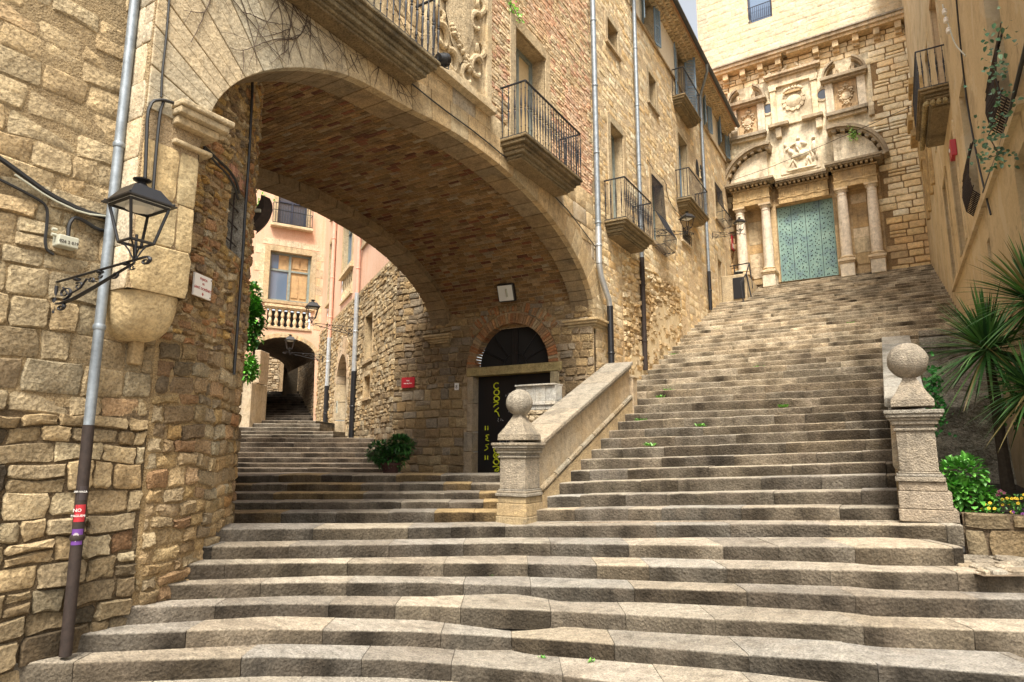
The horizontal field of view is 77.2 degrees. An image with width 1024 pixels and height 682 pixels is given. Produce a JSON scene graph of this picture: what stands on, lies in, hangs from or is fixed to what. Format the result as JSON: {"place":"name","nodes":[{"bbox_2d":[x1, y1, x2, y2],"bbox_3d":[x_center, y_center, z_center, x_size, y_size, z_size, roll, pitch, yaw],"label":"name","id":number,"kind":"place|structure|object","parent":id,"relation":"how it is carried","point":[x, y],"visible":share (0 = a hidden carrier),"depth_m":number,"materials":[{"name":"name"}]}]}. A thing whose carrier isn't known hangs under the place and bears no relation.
{"place":"outdoors","nodes":[
{"label":"outdoors","id":0,"kind":"place"},
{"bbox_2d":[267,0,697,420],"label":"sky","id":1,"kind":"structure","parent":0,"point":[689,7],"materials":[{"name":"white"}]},
{"bbox_2d":[14,520,1023,681],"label":"stairs","id":2,"kind":"structure","parent":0,"point":[774,601],"depth_m":5.66,"materials":[{"name":"stone"}]},
{"bbox_2d":[232,391,499,522],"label":"side street stairs","id":3,"kind":"structure","parent":2,"relation":"on","point":[297,463],"depth_m":10.05,"materials":[{"name":"stone"}]},
{"bbox_2d":[239,350,268,426],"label":"garden wall","id":4,"kind":"structure","parent":3,"relation":"on","point":[252,406],"depth_m":18.99,"materials":[{"name":"stone"}]},
{"bbox_2d":[242,352,260,384],"bbox_3d":[-6.242,0.676,15.109,0.672,0.809,0.662,-6,-11,30],"label":"climbing plant","id":5,"kind":"object","parent":4,"relation":"attached to","point":[251,367],"visible":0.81,"depth_m":15.03,"materials":[{"name":"green plant"}]},
{"bbox_2d":[245,281,268,351],"bbox_3d":[-6.197,-0.601,15.258,0.734,1.776,0.812,-6,-11,30],"label":"climbing plant","id":6,"kind":"object","parent":4,"relation":"attached to","point":[256,310],"visible":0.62,"depth_m":15.18,"materials":[{"name":"green plant"}]},
{"bbox_2d":[244,189,388,420],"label":"pink house","id":7,"kind":"structure","parent":3,"relation":"on","point":[290,269],"depth_m":25.84,"materials":[{"name":"paint"}]},
{"bbox_2d":[265,357,283,390],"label":"rubble wall","id":8,"kind":"structure","parent":7,"relation":"attached to","point":[275,374],"depth_m":32.65,"materials":[{"name":"stone"}]},
{"bbox_2d":[262,244,316,305],"bbox_3d":[-8.980,-2.603,25.916,2.060,2.350,0.320,6,-11,-30],"label":"window","id":9,"kind":"structure","parent":7,"relation":"in","point":[289,278],"depth_m":25.98,"materials":[{"name":"stone"}]},
{"bbox_2d":[273,195,310,227],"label":"window","id":10,"kind":"structure","parent":7,"relation":"in","point":[277,199],"depth_m":26.34,"materials":[{"name":"glass"}]},
{"bbox_2d":[323,221,336,421],"bbox_3d":[-6.641,-1.235,23.511,0.215,9.738,0.215,-6,-11,30],"label":"drainpipe","id":11,"kind":"object","parent":7,"relation":"attached to","point":[327,386],"visible":0.84,"depth_m":23.31,"materials":[{"name":"grey metal"}]},
{"bbox_2d":[327,231,336,300],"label":"window","id":12,"kind":"structure","parent":7,"relation":"in","point":[330,244],"depth_m":25.05,"materials":[{"name":"stone"}]},
{"bbox_2d":[341,227,353,272],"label":"window","id":13,"kind":"structure","parent":7,"relation":"in","point":[348,237],"depth_m":22.44,"materials":[{"name":"stone"}]},
{"bbox_2d":[348,236,360,437],"bbox_3d":[-4.625,-2.220,19.291,0.191,10.418,0.191,-6,-11,30],"label":"drainpipe","id":14,"kind":"object","parent":7,"relation":"attached to","point":[352,406],"visible":0.58,"depth_m":18.83,"materials":[{"name":"grey metal"}]},
{"bbox_2d":[297,261,397,446],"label":"side street wall","id":15,"kind":"structure","parent":3,"relation":"on","point":[375,370],"depth_m":18.03,"materials":[{"name":"stone"}]},
{"bbox_2d":[283,334,322,361],"bbox_3d":[-7.901,0.268,24.304,1.472,0.981,0.391,4,-10,-25],"label":"wall lantern","id":16,"kind":"object","parent":15,"relation":"attached to","point":[289,338],"depth_m":24.13,"materials":[{"name":"metal"}]},
{"bbox_2d":[303,299,352,335],"bbox_3d":[-5.348,-0.682,18.869,1.510,1.007,0.401,4,-10,-25],"label":"wall lantern","id":17,"kind":"object","parent":15,"relation":"attached to","point":[312,304],"depth_m":18.67,"materials":[{"name":"metal"}]},
{"bbox_2d":[332,336,349,432],"bbox_3d":[-5.370,1.857,20.900,2.315,4.037,1.769,-6,-11,30],"label":"doorway","id":18,"kind":"structure","parent":15,"relation":"in","point":[342,375],"depth_m":21.61,"materials":[{"name":"stone"}]},
{"bbox_2d":[361,369,371,401],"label":"window","id":19,"kind":"structure","parent":15,"relation":"in","point":[367,378],"depth_m":17.72,"materials":[{"name":"stone"}]},
{"bbox_2d":[361,306,374,364],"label":"window","id":20,"kind":"structure","parent":15,"relation":"in","point":[369,324],"depth_m":18.05,"materials":[{"name":"stone"}]},
{"bbox_2d":[365,433,416,472],"bbox_3d":[-2.378,2.272,12.898,1.164,0.860,0.846,-6,-11,30],"label":"potted shrub","id":21,"kind":"object","parent":3,"relation":"on","point":[385,458],"visible":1,"depth_m":12.70,"materials":[{"name":"green plant"}]},
{"bbox_2d":[491,362,638,524],"bbox_3d":[1.097,1.621,10.604,0.600,3.003,4.490,-6,-11,30],"label":"stair balustrade","id":22,"kind":"object","parent":3,"relation":"on","point":[543,454],"visible":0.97,"depth_m":9.47,"materials":[{"name":"stone"}]},
{"bbox_2d":[550,520,908,522],"bbox_3d":[-1.415,2.381,9.791,11.602,0.589,7.328,0,-10,0],"label":"cobbled landing","id":23,"kind":"object","parent":2,"relation":"on","point":[741,520],"visible":0.02,"depth_m":7.24,"materials":[{"name":"stone"}]},
{"bbox_2d":[515,383,562,422],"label":"landing parapet","id":24,"kind":"structure","parent":23,"relation":"on","point":[546,397],"depth_m":10.86,"materials":[{"name":"stone"}]},
{"bbox_2d":[536,264,963,520],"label":"church stairs","id":25,"kind":"structure","parent":23,"relation":"on","point":[751,450],"depth_m":10.47,"materials":[{"name":"stone"}]},
{"bbox_2d":[721,273,756,301],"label":"forecourt wall","id":26,"kind":"structure","parent":25,"relation":"on","point":[731,288],"depth_m":22.33,"materials":[{"name":"stone"}]},
{"bbox_2d":[730,262,752,301],"bbox_3d":[8.189,-1.942,22.604,0.685,2.229,2.582,-2,-10,14],"label":"handrail","id":27,"kind":"object","parent":25,"relation":"on","point":[748,263],"visible":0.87,"depth_m":22.17,"materials":[{"name":"metal"}]},
{"bbox_2d":[696,0,930,288],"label":"church","id":28,"kind":"structure","parent":25,"relation":"on","point":[795,78],"depth_m":23.58,"materials":[{"name":"stone"}]},
{"bbox_2d":[747,0,771,22],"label":"window","id":29,"kind":"structure","parent":28,"relation":"in","point":[758,10],"depth_m":25.68,"materials":[{"name":"glass"}]},
{"bbox_2d":[764,102,770,115],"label":"round window","id":30,"kind":"structure","parent":28,"relation":"in","point":[767,105],"depth_m":24.80,"materials":[{"name":"glass"}]},
{"bbox_2d":[777,198,838,281],"bbox_3d":[10.838,-3.601,23.530,1.930,3.070,0.057,-6,-11,33],"label":"door","id":31,"kind":"structure","parent":28,"relation":"in","point":[806,231],"depth_m":23.52,"materials":[{"name":"metal"}]},
{"bbox_2d":[817,87,825,100],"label":"round window","id":32,"kind":"structure","parent":28,"relation":"in","point":[821,91],"depth_m":23.76,"materials":[{"name":"glass"}]},
{"bbox_2d":[901,0,1023,487],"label":"ochre building","id":33,"kind":"structure","parent":25,"relation":"on","point":[965,230],"depth_m":10.81,"materials":[{"name":"paint"}]},
{"bbox_2d":[728,106,911,181],"bbox_3d":[8.591,-5.605,19.099,0.124,1.976,8.846,1,-10,-8],"label":"overhead wire","id":34,"kind":"object","parent":33,"relation":"on","point":[826,143],"visible":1,"depth_m":17.77,"materials":[{"name":"black"}]},
{"bbox_2d":[924,31,936,152],"bbox_3d":[10.230,-6.005,15.478,0.224,2.554,1.280,-6,-11,30],"label":"window","id":35,"kind":"structure","parent":33,"relation":"in","point":[929,83],"depth_m":15.75,"materials":[{"name":"paint"}]},
{"bbox_2d":[928,0,946,83],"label":"window","id":36,"kind":"structure","parent":33,"relation":"in","point":[933,9],"depth_m":13.89,"materials":[{"name":"paint"}]},
{"bbox_2d":[942,8,950,33],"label":"insulators","id":37,"kind":"object","parent":33,"relation":"attached to","point":[945,19],"visible":1,"depth_m":10.94,"materials":[{"name":"white ceramic"}]},
{"bbox_2d":[941,166,957,282],"bbox_3d":[9.936,-2.536,14.397,0.224,2.554,1.230,-6,-11,30],"label":"doorway","id":38,"kind":"structure","parent":33,"relation":"in","point":[944,182],"depth_m":14.74,"materials":[{"name":"paint"}]},
{"bbox_2d":[949,139,957,160],"bbox_3d":[8.363,-3.619,12.174,0.113,0.320,0.320,-6,-11,30],"label":"alarm box","id":39,"kind":"object","parent":33,"relation":"attached to","point":[953,153],"visible":0.96,"depth_m":12.05,"materials":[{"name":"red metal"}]},
{"bbox_2d":[947,119,967,256],"bbox_3d":[8.771,-2.957,12.486,0.224,2.354,1.380,-6,-11,30],"label":"window","id":40,"kind":"structure","parent":33,"relation":"in","point":[955,178],"depth_m":12.89,"materials":[{"name":"paint"}]},
{"bbox_2d":[959,70,979,213],"bbox_3d":[7.569,-3.244,10.457,0.190,2.150,1.050,-6,-11,30],"label":"window","id":41,"kind":"structure","parent":33,"relation":"in","point":[973,174],"depth_m":10.95,"materials":[{"name":"paint"}]},
{"bbox_2d":[955,0,991,214],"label":"cable","id":42,"kind":"object","parent":33,"relation":"attached to","point":[978,163],"visible":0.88,"depth_m":10.04,"materials":[{"name":"black plastic"}]},
{"bbox_2d":[964,6,1023,171],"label":"hanging branch","id":43,"kind":"object","parent":33,"relation":"attached to","point":[997,104],"visible":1,"depth_m":6.69,"materials":[{"name":"green plant"}]},
{"bbox_2d":[983,0,1010,133],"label":"window","id":44,"kind":"structure","parent":33,"relation":"in","point":[992,14],"depth_m":8.06,"materials":[{"name":"paint"}]},
{"bbox_2d":[982,45,1023,192],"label":"cable","id":45,"kind":"object","parent":33,"relation":"attached to","point":[1018,77],"visible":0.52,"depth_m":6.70,"materials":[{"name":"black plastic"}]},
{"bbox_2d":[984,362,1023,429],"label":"ivy","id":46,"kind":"object","parent":33,"relation":"attached to","point":[1002,384],"visible":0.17,"depth_m":8.11,"materials":[{"name":"green plant"}]},
{"bbox_2d":[1014,142,1023,236],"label":"window","id":47,"kind":"structure","parent":33,"relation":"in","point":[1019,173],"depth_m":7.29,"materials":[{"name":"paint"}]},
{"bbox_2d":[882,335,959,523],"bbox_3d":[5.112,0.947,8.220,0.540,2.744,4.571,-6,-11,30],"label":"garden balustrade","id":48,"kind":"object","parent":23,"relation":"on","point":[924,493],"visible":1,"depth_m":6.31,"materials":[{"name":"stone"}]},
{"bbox_2d":[923,351,956,436],"bbox_3d":[5.276,0.658,8.025,0.219,1.086,0.386,9,-13,-42],"label":"ivy","id":49,"kind":"object","parent":48,"relation":"attached to","point":[934,388],"visible":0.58,"depth_m":8.00,"materials":[{"name":"green plant"}]},
{"bbox_2d":[496,378,961,646],"bbox_3d":[1.241,0.551,15.163,16.176,7.818,22.765,-6,-11,30],"label":"stair bedding","id":50,"kind":"object","parent":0,"point":[525,629],"visible":0.01,"depth_m":6.25,"materials":[{"name":"stone"}]},
{"bbox_2d":[105,0,608,472],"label":"arch house","id":51,"kind":"structure","parent":50,"relation":"on","point":[456,222],"depth_m":10.31,"materials":[{"name":"stone"}]},
{"bbox_2d":[143,98,173,177],"bbox_3d":[-2.724,-1.555,5.250,0.026,0.846,0.578,-6,-11,30],"label":"cable","id":52,"kind":"object","parent":51,"relation":"attached to","point":[151,103],"visible":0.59,"depth_m":5.02,"materials":[{"name":"black plastic"}]},
{"bbox_2d":[152,102,164,188],"bbox_3d":[-2.820,-1.557,5.108,0.024,0.785,0.042,-6,-11,30],"label":"cable","id":53,"kind":"object","parent":51,"relation":"attached to","point":[157,144],"visible":0.92,"depth_m":5.09,"materials":[{"name":"black plastic"}]},
{"bbox_2d":[160,0,169,97],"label":"cable","id":54,"kind":"object","parent":51,"relation":"attached to","point":[164,53],"visible":1,"depth_m":5.23,"materials":[{"name":"black plastic"}]},
{"bbox_2d":[181,0,444,108],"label":"dry creeper","id":55,"kind":"object","parent":51,"relation":"attached to","point":[304,26],"visible":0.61,"depth_m":6.39,"materials":[{"name":"brown plant"}]},
{"bbox_2d":[368,0,392,20],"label":"window","id":56,"kind":"structure","parent":51,"relation":"in","point":[377,4],"depth_m":7.76,"materials":[{"name":"stone"}]},
{"bbox_2d":[401,377,414,387],"bbox_3d":[-2.367,0.947,14.603,0.380,0.240,0.022,-6,-11,30],"label":"plaque","id":57,"kind":"object","parent":51,"relation":"attached to","point":[407,382],"visible":1,"depth_m":14.59,"materials":[{"name":"red metal"}]},
{"bbox_2d":[435,52,450,69],"bbox_3d":[-0.869,-3.512,8.023,0.170,0.225,0.186,-9,-13,43],"label":"floodlight","id":58,"kind":"object","parent":51,"relation":"attached to","point":[444,58],"visible":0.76,"depth_m":7.98,"materials":[{"name":"black paint"}]},
{"bbox_2d":[412,83,595,247],"bbox_3d":[-0.241,-2.690,9.684,0.017,0.658,7.647,-6,-11,30],"label":"cable","id":59,"kind":"object","parent":51,"relation":"attached to","point":[493,147],"visible":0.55,"depth_m":9.28,"materials":[{"name":"black plastic"}]},
{"bbox_2d":[497,283,516,302],"bbox_3d":[-0.150,-1.022,13.318,0.498,0.426,0.300,-6,-11,30],"label":"floodlight","id":60,"kind":"object","parent":51,"relation":"attached to","point":[506,292],"visible":1,"depth_m":13.21,"materials":[{"name":"black paint"}]},
{"bbox_2d":[478,373,549,472],"bbox_3d":[0.077,1.773,13.279,1.860,2.153,0.060,-6,-11,30],"label":"door","id":61,"kind":"structure","parent":51,"relation":"in","point":[493,391],"depth_m":13.55,"materials":[{"name":"black paint"}]},
{"bbox_2d":[508,0,524,22],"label":"hanging plant","id":62,"kind":"object","parent":51,"relation":"hanging from","point":[514,8],"visible":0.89,"depth_m":10.59,"materials":[{"name":"green plant"}]},
{"bbox_2d":[509,11,550,151],"bbox_3d":[0.186,-4.134,11.003,0.364,2.388,1.400,-6,-11,30],"label":"window","id":63,"kind":"structure","parent":51,"relation":"in","point":[527,56],"depth_m":11.34,"materials":[{"name":"stone"}]},
{"bbox_2d":[590,0,614,362],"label":"drainpipe","id":64,"kind":"object","parent":51,"relation":"attached to","point":[598,246],"visible":0.97,"depth_m":12.88,"materials":[{"name":"metal"}]},
{"bbox_2d":[589,0,739,380],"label":"terraced house","id":65,"kind":"structure","parent":50,"relation":"on","point":[672,60],"depth_m":16.89,"materials":[{"name":"stone"}]},
{"bbox_2d":[604,9,621,61],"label":"window","id":66,"kind":"structure","parent":65,"relation":"in","point":[612,33],"depth_m":14.92,"materials":[{"name":"stone"}]},
{"bbox_2d":[606,112,627,218],"bbox_3d":[2.239,-3.662,14.352,0.309,2.602,1.090,-6,-11,30],"label":"window","id":67,"kind":"structure","parent":65,"relation":"in","point":[616,136],"depth_m":14.64,"materials":[{"name":"stone"}]},
{"bbox_2d":[632,0,647,369],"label":"drainpipe","id":68,"kind":"object","parent":65,"relation":"attached to","point":[644,341],"visible":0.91,"depth_m":15.32,"materials":[{"name":"metal"}]},
{"bbox_2d":[641,0,661,47],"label":"window","id":69,"kind":"structure","parent":65,"relation":"in","point":[650,15],"depth_m":17.88,"materials":[{"name":"glass"}]},
{"bbox_2d":[646,64,659,116],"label":"window","id":70,"kind":"structure","parent":65,"relation":"in","point":[652,88],"depth_m":17.41,"materials":[{"name":"stone"}]},
{"bbox_2d":[648,166,676,256],"bbox_3d":[3.806,-3.327,16.636,0.638,2.164,1.217,-6,-11,30],"label":"window","id":71,"kind":"structure","parent":65,"relation":"in","point":[656,185],"depth_m":16.71,"materials":[{"name":"stone"}]},
{"bbox_2d":[653,211,694,236],"bbox_3d":[4.147,-2.987,16.453,1.216,0.810,0.323,3,-10,-19],"label":"wall lantern","id":72,"kind":"object","parent":65,"relation":"attached to","point":[687,216],"depth_m":16.53,"materials":[{"name":"metal"}]},
{"bbox_2d":[676,126,690,196],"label":"window","id":73,"kind":"structure","parent":65,"relation":"in","point":[682,148],"depth_m":19.77,"materials":[{"name":"stone"}]},
{"bbox_2d":[674,42,697,112],"bbox_3d":[5.247,-8.121,19.917,0.609,2.094,1.351,-6,-11,30],"label":"window","id":74,"kind":"structure","parent":65,"relation":"in","point":[677,58],"depth_m":20.39,"materials":[{"name":"glass"}]},
{"bbox_2d":[680,223,692,249],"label":"window","id":75,"kind":"structure","parent":65,"relation":"in","point":[686,239],"depth_m":18.95,"materials":[{"name":"stone"}]},
{"bbox_2d":[696,159,702,181],"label":"lancet window","id":76,"kind":"structure","parent":65,"relation":"in","point":[699,172],"depth_m":21.01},
{"bbox_2d":[699,64,712,309],"bbox_3d":[6.389,-5.028,20.755,0.190,8.072,0.963,1,-10,-4],"label":"drainpipe","id":77,"kind":"object","parent":65,"relation":"attached to","point":[709,290],"visible":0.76,"depth_m":21.02,"materials":[{"name":"metal"}]},
{"bbox_2d":[703,95,712,134],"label":"window","id":78,"kind":"structure","parent":65,"relation":"in","point":[706,109],"depth_m":22.78,"materials":[{"name":"wood"}]},
{"bbox_2d":[716,254,722,302],"bbox_3d":[7.152,-1.973,22.426,0.309,2.016,0.812,-6,-11,30],"label":"doorway","id":79,"kind":"structure","parent":65,"relation":"in","point":[718,259],"depth_m":22.56,"materials":[{"name":"stone"}]},
{"bbox_2d":[713,177,731,229],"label":"window","id":80,"kind":"structure","parent":65,"relation":"in","point":[718,196],"depth_m":23.30,"materials":[{"name":"stone"}]},
{"bbox_2d":[717,117,730,158],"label":"window","id":81,"kind":"structure","parent":65,"relation":"in","point":[726,142],"depth_m":25.10,"materials":[{"name":"wood"}]},
{"bbox_2d":[712,217,745,238],"bbox_3d":[7.466,-3.894,22.108,1.254,0.836,0.333,2,-10,-11],"label":"wall lantern","id":82,"kind":"object","parent":65,"relation":"attached to","point":[738,221],"depth_m":22.11,"materials":[{"name":"metal"}]},
{"bbox_2d":[957,552,1023,575],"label":"cobbled path","id":83,"kind":"structure","parent":0,"point":[995,565],"depth_m":5.50,"materials":[{"name":"stone"}]},
{"bbox_2d":[961,512,1023,556],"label":"planting bed kerb","id":84,"kind":"structure","parent":83,"relation":"on","point":[990,534],"depth_m":5.96,"materials":[{"name":"stone"}]},
{"bbox_2d":[959,483,1023,514],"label":"garden soil","id":85,"kind":"structure","parent":0,"point":[1019,490],"depth_m":7.69,"materials":[{"name":"brown soil"}]},
{"bbox_2d":[918,327,1016,484],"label":"retaining wall","id":86,"kind":"structure","parent":85,"relation":"on","point":[970,438],"depth_m":9.84,"materials":[{"name":"stone"}]},
{"bbox_2d":[917,282,1023,489],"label":"yucca","id":87,"kind":"object","parent":85,"relation":"on","point":[976,333],"visible":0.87,"depth_m":7.67,"materials":[{"name":"green plant"}]},
{"bbox_2d":[939,450,1002,524],"bbox_3d":[4.594,1.505,6.461,0.592,0.806,0.469,-6,-11,30],"label":"leafy plant","id":88,"kind":"object","parent":85,"relation":"on","point":[962,488],"visible":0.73,"depth_m":6.39,"materials":[{"name":"green plant"}]},
{"bbox_2d":[950,234,1023,355],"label":"yucca","id":89,"kind":"object","parent":85,"relation":"on","point":[1016,284],"visible":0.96,"depth_m":7.21,"materials":[{"name":"green plant"}]},
{"bbox_2d":[955,333,1023,451],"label":"yucca","id":90,"kind":"object","parent":85,"relation":"on","point":[1011,408],"visible":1,"depth_m":6.97,"materials":[{"name":"green plant"}]},
{"bbox_2d":[979,502,1000,512],"bbox_3d":[4.683,1.683,6.272,0.203,0.229,0.186,-6,-11,30],"label":"pansy plant","id":91,"kind":"object","parent":85,"relation":"on","point":[990,507],"visible":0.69,"depth_m":6.26,"materials":[{"name":"yellow plant"}]},
{"bbox_2d":[989,489,1011,510],"bbox_3d":[4.761,1.552,6.246,0.198,0.218,0.183,-6,-11,30],"label":"pansy plant","id":92,"kind":"object","parent":85,"relation":"on","point":[997,493],"visible":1,"depth_m":6.22,"materials":[{"name":"green plant"}]},
{"bbox_2d":[998,497,1023,513],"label":"pansy plant","id":93,"kind":"object","parent":85,"relation":"on","point":[1016,504],"visible":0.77,"depth_m":6.22,"materials":[{"name":"yellow plant"}]},
{"bbox_2d":[1008,493,1023,512],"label":"pansy plant","id":94,"kind":"object","parent":85,"relation":"on","point":[1019,498],"visible":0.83,"depth_m":6.19,"materials":[{"name":"yellow plant"}]},
{"label":"ground","id":95,"kind":"structure","parent":0,"visible":0},
{"bbox_2d":[0,0,264,681],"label":"stone building","id":96,"kind":"structure","parent":95,"relation":"on","point":[162,494],"depth_m":4.92,"materials":[{"name":"stone"}]},
{"bbox_2d":[0,178,54,255],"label":"cable","id":97,"kind":"object","parent":96,"relation":"attached to","point":[46,210],"visible":1,"depth_m":4.66,"materials":[{"name":"black plastic"}]},
{"bbox_2d":[0,156,105,218],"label":"cable","id":98,"kind":"object","parent":96,"relation":"attached to","point":[19,172],"visible":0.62,"depth_m":4.65,"materials":[{"name":"black plastic"}]},
{"bbox_2d":[14,174,105,216],"bbox_3d":[-3.311,-1.055,4.792,0.014,0.145,0.710,-6,-11,30],"label":"cable","id":99,"kind":"object","parent":96,"relation":"attached to","point":[38,190],"visible":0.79,"depth_m":4.71,"materials":[{"name":"beige plastic"}]},
{"bbox_2d":[51,227,78,250],"bbox_3d":[-3.314,-0.755,4.744,0.103,0.132,0.166,-6,-11,30],"label":"junction box","id":100,"kind":"object","parent":96,"relation":"attached to","point":[65,242],"visible":1,"depth_m":4.71,"materials":[{"name":"beige plastic"}]},
{"bbox_2d":[66,216,103,235],"bbox_3d":[-3.206,-0.827,4.982,0.028,0.185,0.458,-6,-11,30],"label":"cable","id":101,"kind":"object","parent":96,"relation":"attached to","point":[70,222],"visible":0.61,"depth_m":4.86,"materials":[{"name":"black plastic"}]},
{"bbox_2d":[59,0,139,657],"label":"drainpipe","id":102,"kind":"object","parent":96,"relation":"attached to","point":[76,537],"visible":1,"depth_m":4.78,"materials":[{"name":"metal"}]},
{"bbox_2d":[52,176,177,312],"bbox_3d":[-2.843,-0.656,4.454,1.229,0.819,0.326,-6,-11,30],"label":"wall lantern","id":103,"kind":"object","parent":96,"relation":"attached to","point":[140,197],"depth_m":4.26,"materials":[{"name":"metal"}]},
{"bbox_2d":[192,272,211,300],"bbox_3d":[-2.743,-0.481,5.681,0.025,0.200,0.250,-1,-10,7],"label":"street sign","id":104,"kind":"object","parent":96,"relation":"attached to","point":[201,286],"visible":1,"depth_m":5.66,"materials":[{"name":"white ceramic"}]},
{"bbox_2d":[203,148,238,199],"bbox_3d":[-2.747,-1.578,6.095,0.045,0.278,0.591,-1,-10,9],"label":"cable","id":105,"kind":"object","parent":96,"relation":"attached to","point":[227,175],"visible":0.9,"depth_m":6.15,"materials":[{"name":"black plastic"}]},
{"bbox_2d":[203,146,240,193],"bbox_3d":[-2.748,-1.626,6.110,0.052,0.234,0.622,-1,-10,9],"label":"cable","id":106,"kind":"object","parent":96,"relation":"attached to","point":[227,169],"visible":0.91,"depth_m":6.15,"materials":[{"name":"black plastic"}]},
{"bbox_2d":[226,182,244,258],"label":"window","id":107,"kind":"structure","parent":96,"relation":"in","point":[233,239],"depth_m":6.67,"materials":[{"name":"black"}]},
{"bbox_2d":[232,82,253,374],"bbox_3d":[-2.726,-1.193,6.516,0.028,3.077,0.114,1,-10,-6],"label":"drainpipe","id":108,"kind":"object","parent":96,"relation":"attached to","point":[243,235],"visible":0.98,"depth_m":6.52,"materials":[{"name":"black plastic"}]},
{"bbox_2d":[253,195,272,233],"bbox_3d":[-3.087,-1.526,7.776,0.361,0.418,0.309,-6,-11,30],"label":"floodlight","id":109,"kind":"object","parent":96,"relation":"attached to","point":[263,210],"visible":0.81,"depth_m":7.68,"materials":[{"name":"metal"}]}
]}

